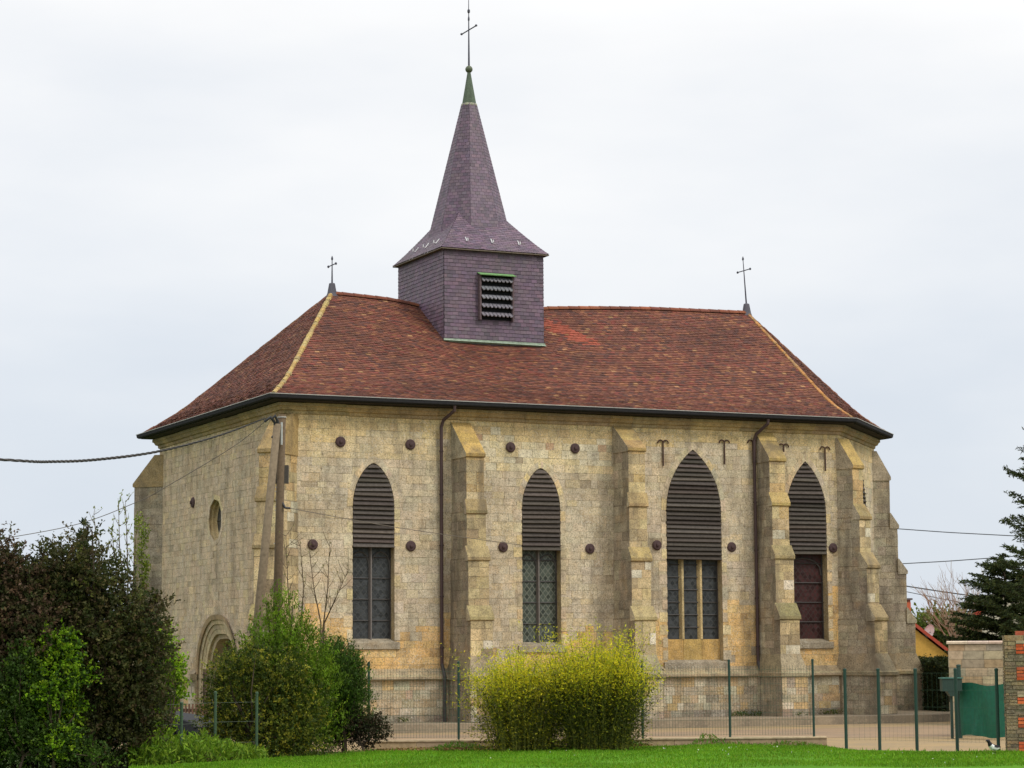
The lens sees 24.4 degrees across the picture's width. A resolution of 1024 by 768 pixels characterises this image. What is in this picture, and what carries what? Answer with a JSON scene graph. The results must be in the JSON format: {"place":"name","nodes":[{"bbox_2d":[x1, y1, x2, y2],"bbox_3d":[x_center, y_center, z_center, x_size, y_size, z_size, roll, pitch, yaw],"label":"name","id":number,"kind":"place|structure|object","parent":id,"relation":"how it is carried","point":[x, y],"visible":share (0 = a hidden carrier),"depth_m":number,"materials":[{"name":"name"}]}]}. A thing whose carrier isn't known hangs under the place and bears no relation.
{"place":"outdoors","nodes":[
{"label":"outdoors","id":0,"kind":"place"},
{"bbox_2d":[75,518,91,569],"bbox_3d":[-8.444,5.024,46.535,0.778,4.807,0.801,-5,-8,32],"label":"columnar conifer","id":1,"kind":"object","parent":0,"point":[81,521],"visible":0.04,"depth_m":46.46,"materials":[{"name":"green plant"}]},
{"bbox_2d":[106,711,224,739],"bbox_3d":[-8.347,7.234,51.288,4.010,1.399,1.660,-2,-7,17],"label":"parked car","id":2,"kind":"object","parent":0,"point":[187,726],"visible":0.08,"depth_m":50.07,"materials":[{"name":"metal"}]},
{"bbox_2d":[0,751,336,767],"bbox_3d":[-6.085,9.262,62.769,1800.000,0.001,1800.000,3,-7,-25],"label":"ground","id":3,"kind":"structure","parent":0,"point":[139,764],"depth_m":45.11,"materials":[{"name":"green plant"}]},
{"bbox_2d":[0,521,75,760],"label":"broadleaf tree","id":4,"kind":"object","parent":3,"relation":"on","point":[14,569],"visible":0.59,"depth_m":42.23,"materials":[{"name":"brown plant"}]},
{"bbox_2d":[0,511,185,767],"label":"broadleaf tree","id":5,"kind":"object","parent":3,"relation":"on","point":[115,631],"visible":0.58,"depth_m":42.83,"materials":[{"name":"green plant"}]},
{"bbox_2d":[133,511,151,635],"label":"ivy","id":6,"kind":"object","parent":3,"relation":"on","point":[141,557],"visible":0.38,"depth_m":66.35,"materials":[{"name":"green plant"}]},
{"bbox_2d":[35,691,258,767],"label":"wire fence","id":7,"kind":"object","parent":3,"relation":"on","point":[215,716],"visible":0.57,"depth_m":45.66,"materials":[{"name":"metal"}]},
{"bbox_2d":[142,622,195,738],"bbox_3d":[-6.761,5.981,46.202,1.197,2.822,1.710,0,-7,-5],"label":"leafy shrub","id":8,"kind":"object","parent":3,"relation":"on","point":[182,687],"visible":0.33,"depth_m":46.07,"materials":[{"name":"green plant"}]},
{"bbox_2d":[188,634,338,757],"bbox_3d":[-4.936,6.252,47.303,2.876,2.527,1.854,-1,-7,4],"label":"broadleaf shrub","id":9,"kind":"object","parent":3,"relation":"on","point":[288,733],"visible":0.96,"depth_m":47.08,"materials":[{"name":"green plant"}]},
{"bbox_2d":[212,578,352,755],"bbox_3d":[-4.715,5.801,48.352,2.886,3.648,2.112,0,-7,-1],"label":"conifer shrub","id":10,"kind":"object","parent":3,"relation":"on","point":[293,637],"visible":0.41,"depth_m":48.13,"materials":[{"name":"green plant"}]},
{"bbox_2d":[911,599,980,647],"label":"broadleaf tree","id":11,"kind":"object","parent":3,"relation":"on","point":[921,623],"visible":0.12,"depth_m":117.48,"materials":[{"name":"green plant"}]},
{"bbox_2d":[911,560,1003,640],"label":"bare tree","id":12,"kind":"object","parent":3,"relation":"on","point":[945,616],"visible":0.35,"depth_m":102.37,"materials":[{"name":"brown plant"}]},
{"bbox_2d":[0,0,1023,661],"label":"sky","id":13,"kind":"structure","parent":0,"point":[181,181],"materials":[{"name":"white"}]},
{"bbox_2d":[116,722,1005,753],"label":"gravel yard","id":14,"kind":"structure","parent":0,"point":[966,743],"depth_m":54.47,"materials":[{"name":"beige gravel"}]},
{"bbox_2d":[89,506,102,567],"bbox_3d":[-9.771,5.666,55.814,0.455,5.575,0.715,-1,-7,8],"label":"sapling","id":15,"kind":"object","parent":14,"relation":"on","point":[94,508],"visible":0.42,"depth_m":55.89,"materials":[{"name":"green plant"}]},
{"bbox_2d":[244,414,289,740],"bbox_3d":[-5.675,4.489,54.371,0.573,7.649,1.353,-6,-9,41],"label":"utility pole","id":16,"kind":"object","parent":14,"relation":"on","point":[278,475],"visible":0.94,"depth_m":54.64,"materials":[{"name":"paint"}]},
{"bbox_2d":[0,418,264,462],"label":"overhead cable","id":17,"kind":"object","parent":16,"relation":"attached to","point":[88,460],"visible":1,"depth_m":54.98,"materials":[{"name":"paint"}]},
{"bbox_2d":[7,422,263,537],"bbox_3d":[-9.523,2.390,56.061,8.371,2.794,0.467,-3,-7,18],"label":"overhead cable","id":18,"kind":"object","parent":16,"relation":"attached to","point":[147,497],"visible":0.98,"depth_m":55.81,"materials":[{"name":"paint"}]},
{"bbox_2d":[290,508,518,544],"bbox_3d":[-2.459,3.692,60.544,0.508,0.362,12.766,-4,-7,27],"label":"overhead cable","id":19,"kind":"object","parent":16,"relation":"attached to","point":[402,528],"visible":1,"depth_m":60.01,"materials":[{"name":"paint"}]},
{"bbox_2d":[277,526,310,633],"bbox_3d":[-4.752,5.464,51.453,0.778,4.917,0.555,3,-7,-25],"label":"sapling","id":20,"kind":"object","parent":14,"relation":"on","point":[302,603],"visible":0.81,"depth_m":51.59,"materials":[{"name":"brown plant"}]},
{"bbox_2d":[305,529,351,644],"bbox_3d":[-4.058,5.535,51.667,1.087,4.814,0.665,1,-7,-8],"label":"sapling","id":21,"kind":"object","parent":14,"relation":"on","point":[329,606],"visible":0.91,"depth_m":51.75,"materials":[{"name":"brown plant"}]},
{"bbox_2d":[132,0,924,723],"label":"church","id":22,"kind":"structure","parent":14,"relation":"on","point":[704,488],"depth_m":68.47,"materials":[{"name":"stone"}]},
{"bbox_2d":[207,494,222,545],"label":"round window","id":23,"kind":"structure","parent":22,"relation":"in","point":[215,509],"depth_m":69.18,"materials":[{"name":"stone"}]},
{"bbox_2d":[343,456,402,649],"bbox_3d":[-3.822,4.598,64.524,1.740,5.254,0.400,3,-7,-25],"label":"window","id":24,"kind":"structure","parent":22,"relation":"in","point":[370,495],"depth_m":64.52,"materials":[{"name":"stone"}]},
{"bbox_2d":[513,462,569,652],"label":"window","id":25,"kind":"structure","parent":22,"relation":"in","point":[540,540],"depth_m":66.63,"materials":[{"name":"stone"}]},
{"bbox_2d":[659,443,730,668],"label":"window","id":26,"kind":"structure","parent":22,"relation":"in","point":[693,531],"depth_m":68.66,"materials":[{"name":"stone"}]},
{"bbox_2d":[785,454,833,648],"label":"window","id":27,"kind":"structure","parent":22,"relation":"in","point":[808,527],"depth_m":70.38,"materials":[{"name":"stone"}]},
{"bbox_2d":[862,471,866,506],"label":"window","id":28,"kind":"structure","parent":22,"relation":"in","point":[864,492],"depth_m":74.17,"materials":[{"name":"stone"}]},
{"bbox_2d":[366,736,826,749],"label":"wall","id":29,"kind":"structure","parent":14,"relation":"on","point":[672,741],"depth_m":51.06,"materials":[{"name":"concrete"}]},
{"bbox_2d":[367,659,814,739],"bbox_3d":[1.737,6.816,51.150,9.700,1.688,0.058,0,-7,-4],"label":"fence","id":30,"kind":"object","parent":29,"relation":"on","point":[729,698],"visible":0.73,"depth_m":51.28,"materials":[{"name":"metal"}]},
{"bbox_2d":[843,668,999,750],"bbox_3d":[8.331,6.605,47.914,3.707,1.698,0.382,-7,-9,43],"label":"wire fence","id":31,"kind":"object","parent":14,"relation":"on","point":[916,708],"visible":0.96,"depth_m":48.02,"materials":[{"name":"metal"}]},
{"bbox_2d":[938,677,962,738],"bbox_3d":[10.279,7.585,55.388,0.520,1.439,0.380,0,-7,0],"label":"letter box","id":32,"kind":"object","parent":14,"relation":"on","point":[948,682],"visible":0.84,"depth_m":55.29,"materials":[{"name":"paint"}]},
{"bbox_2d":[946,641,1004,735],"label":"block wall","id":33,"kind":"structure","parent":14,"relation":"on","point":[985,657],"depth_m":57.01,"materials":[{"name":"stone"}]},
{"bbox_2d":[930,552,1023,676],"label":"spruce tree","id":34,"kind":"object","parent":14,"relation":"on","point":[978,621],"visible":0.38,"depth_m":69.42,"materials":[{"name":"green plant"}]},
{"bbox_2d":[956,664,1004,737],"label":"netted gate","id":35,"kind":"structure","parent":14,"relation":"on","point":[980,720],"depth_m":54.95,"materials":[{"name":"paint"}]},
{"bbox_2d":[968,426,1023,638],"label":"spruce tree","id":36,"kind":"object","parent":14,"relation":"on","point":[1016,595],"visible":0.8,"depth_m":65.84,"materials":[{"name":"green plant"}]},
{"bbox_2d":[1002,631,1023,754],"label":"garden wall pier","id":37,"kind":"structure","parent":14,"relation":"on","point":[1013,662],"depth_m":46.28,"materials":[{"name":"stone"}]},
{"bbox_2d":[128,742,1023,767],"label":"lawn","id":38,"kind":"structure","parent":0,"point":[841,766],"depth_m":42.49,"materials":[{"name":"green plant"}]},
{"bbox_2d":[0,617,103,767],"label":"leafy shrub","id":39,"kind":"object","parent":38,"relation":"on","point":[65,664],"visible":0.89,"depth_m":41.84,"materials":[{"name":"green plant"}]},
{"bbox_2d":[0,636,126,767],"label":"leafy shrub","id":40,"kind":"object","parent":38,"relation":"on","point":[18,748],"visible":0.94,"depth_m":41.60,"materials":[{"name":"green plant"}]},
{"bbox_2d":[125,727,268,765],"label":"undergrowth","id":41,"kind":"object","parent":38,"relation":"on","point":[192,748],"visible":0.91,"depth_m":43.70,"materials":[{"name":"green plant"}]},
{"bbox_2d":[518,617,671,750],"bbox_3d":[1.728,6.215,48.944,3.122,2.783,2.529,-2,-7,11],"label":"bamboo clump","id":42,"kind":"object","parent":38,"relation":"on","point":[603,703],"visible":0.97,"depth_m":48.49,"materials":[{"name":"yellow plant"}]},
{"bbox_2d":[986,739,1006,751],"bbox_3d":[9.280,6.939,45.282,0.551,0.293,0.124,3,-7,-25],"label":"magpie","id":43,"kind":"object","parent":38,"relation":"on","point":[993,747],"visible":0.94,"depth_m":45.19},
{"bbox_2d":[231,726,950,741],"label":"lane","id":44,"kind":"structure","parent":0,"point":[939,731],"depth_m":59.68,"materials":[{"name":"gravel"}]},
{"bbox_2d":[108,489,148,665],"bbox_3d":[-9.229,5.498,56.312,1.008,6.020,0.629,-3,-7,25],"label":"sapling","id":45,"kind":"object","parent":44,"relation":"on","point":[131,538],"visible":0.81,"depth_m":56.45,"materials":[{"name":"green plant"}]},
{"bbox_2d":[175,669,226,718],"bbox_3d":[-7.425,7.693,56.618,1.737,1.740,0.136,-5,-8,37],"label":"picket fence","id":46,"kind":"object","parent":44,"relation":"on","point":[186,710],"visible":0.12,"depth_m":56.65,"materials":[{"name":"grey metal"}]},
{"bbox_2d":[296,710,949,733],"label":"pavement","id":47,"kind":"structure","parent":0,"point":[904,716],"depth_m":66.19,"materials":[{"name":"grey concrete"}]},
{"bbox_2d":[397,708,843,721],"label":"weeds","id":48,"kind":"object","parent":47,"relation":"on","point":[757,712],"visible":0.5,"depth_m":68.44,"materials":[{"name":"green plant"}]},
{"bbox_2d":[918,653,949,711],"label":"hedge","id":49,"kind":"object","parent":47,"relation":"on","point":[931,685],"visible":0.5,"depth_m":73.52,"materials":[{"name":"green plant"}]},
{"bbox_2d":[907,598,947,657],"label":"house","id":50,"kind":"structure","parent":0,"point":[932,646],"depth_m":94.40,"materials":[{"name":"paint"}]},
{"bbox_2d":[923,624,933,639],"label":"satellite dish","id":51,"kind":"object","parent":50,"relation":"attached to","point":[929,628],"visible":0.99,"depth_m":94.70,"materials":[{"name":"paint"}]},
{"bbox_2d":[907,586,965,594],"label":"overhead cable","id":52,"kind":"object","parent":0,"point":[934,590],"visible":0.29,"depth_m":109.64,"materials":[{"name":"paint"}]},
{"bbox_2d":[903,556,1013,563],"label":"overhead cable","id":53,"kind":"object","parent":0,"point":[952,560],"visible":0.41,"depth_m":109.45,"materials":[{"name":"paint"}]},
{"bbox_2d":[898,528,1019,536],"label":"overhead cable","id":54,"kind":"object","parent":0,"point":[958,532],"visible":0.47,"depth_m":109.33,"materials":[{"name":"paint"}]},
{"bbox_2d":[974,598,1017,633],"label":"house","id":55,"kind":"structure","parent":0,"point":[984,631],"depth_m":83.56,"materials":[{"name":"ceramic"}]},
{"label":"soil bed","id":56,"kind":"structure","parent":0,"visible":0},
{"bbox_2d":[309,630,379,752],"bbox_3d":[-3.649,6.427,49.295,1.698,2.610,1.984,3,-7,-25],"label":"conifer shrub","id":57,"kind":"object","parent":56,"relation":"on","point":[354,690],"visible":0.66,"depth_m":48.91,"materials":[{"name":"green plant"}]},
{"bbox_2d":[313,703,395,750],"bbox_3d":[-3.316,7.111,48.899,1.860,1.167,1.092,-2,-7,14],"label":"dwarf shrub","id":58,"kind":"object","parent":56,"relation":"on","point":[372,725],"visible":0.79,"depth_m":48.68,"materials":[{"name":"green plant"}]},
{"bbox_2d":[377,744,651,750],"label":"fallen leaves","id":59,"kind":"object","parent":56,"relation":"on","point":[421,748],"visible":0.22,"depth_m":49.26,"materials":[{"name":"brown plant"}]},
{"bbox_2d":[440,634,611,752],"bbox_3d":[0.222,6.411,49.093,2.974,2.441,2.911,-6,-8,39],"label":"bamboo clump","id":60,"kind":"object","parent":56,"relation":"on","point":[515,720],"visible":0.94,"depth_m":48.81,"materials":[{"name":"yellow plant"}]},
{"bbox_2d":[326,731,825,754],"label":"weeds","id":61,"kind":"object","parent":56,"relation":"on","point":[465,744],"visible":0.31,"depth_m":50.63,"materials":[{"name":"green plant"}]}
]}

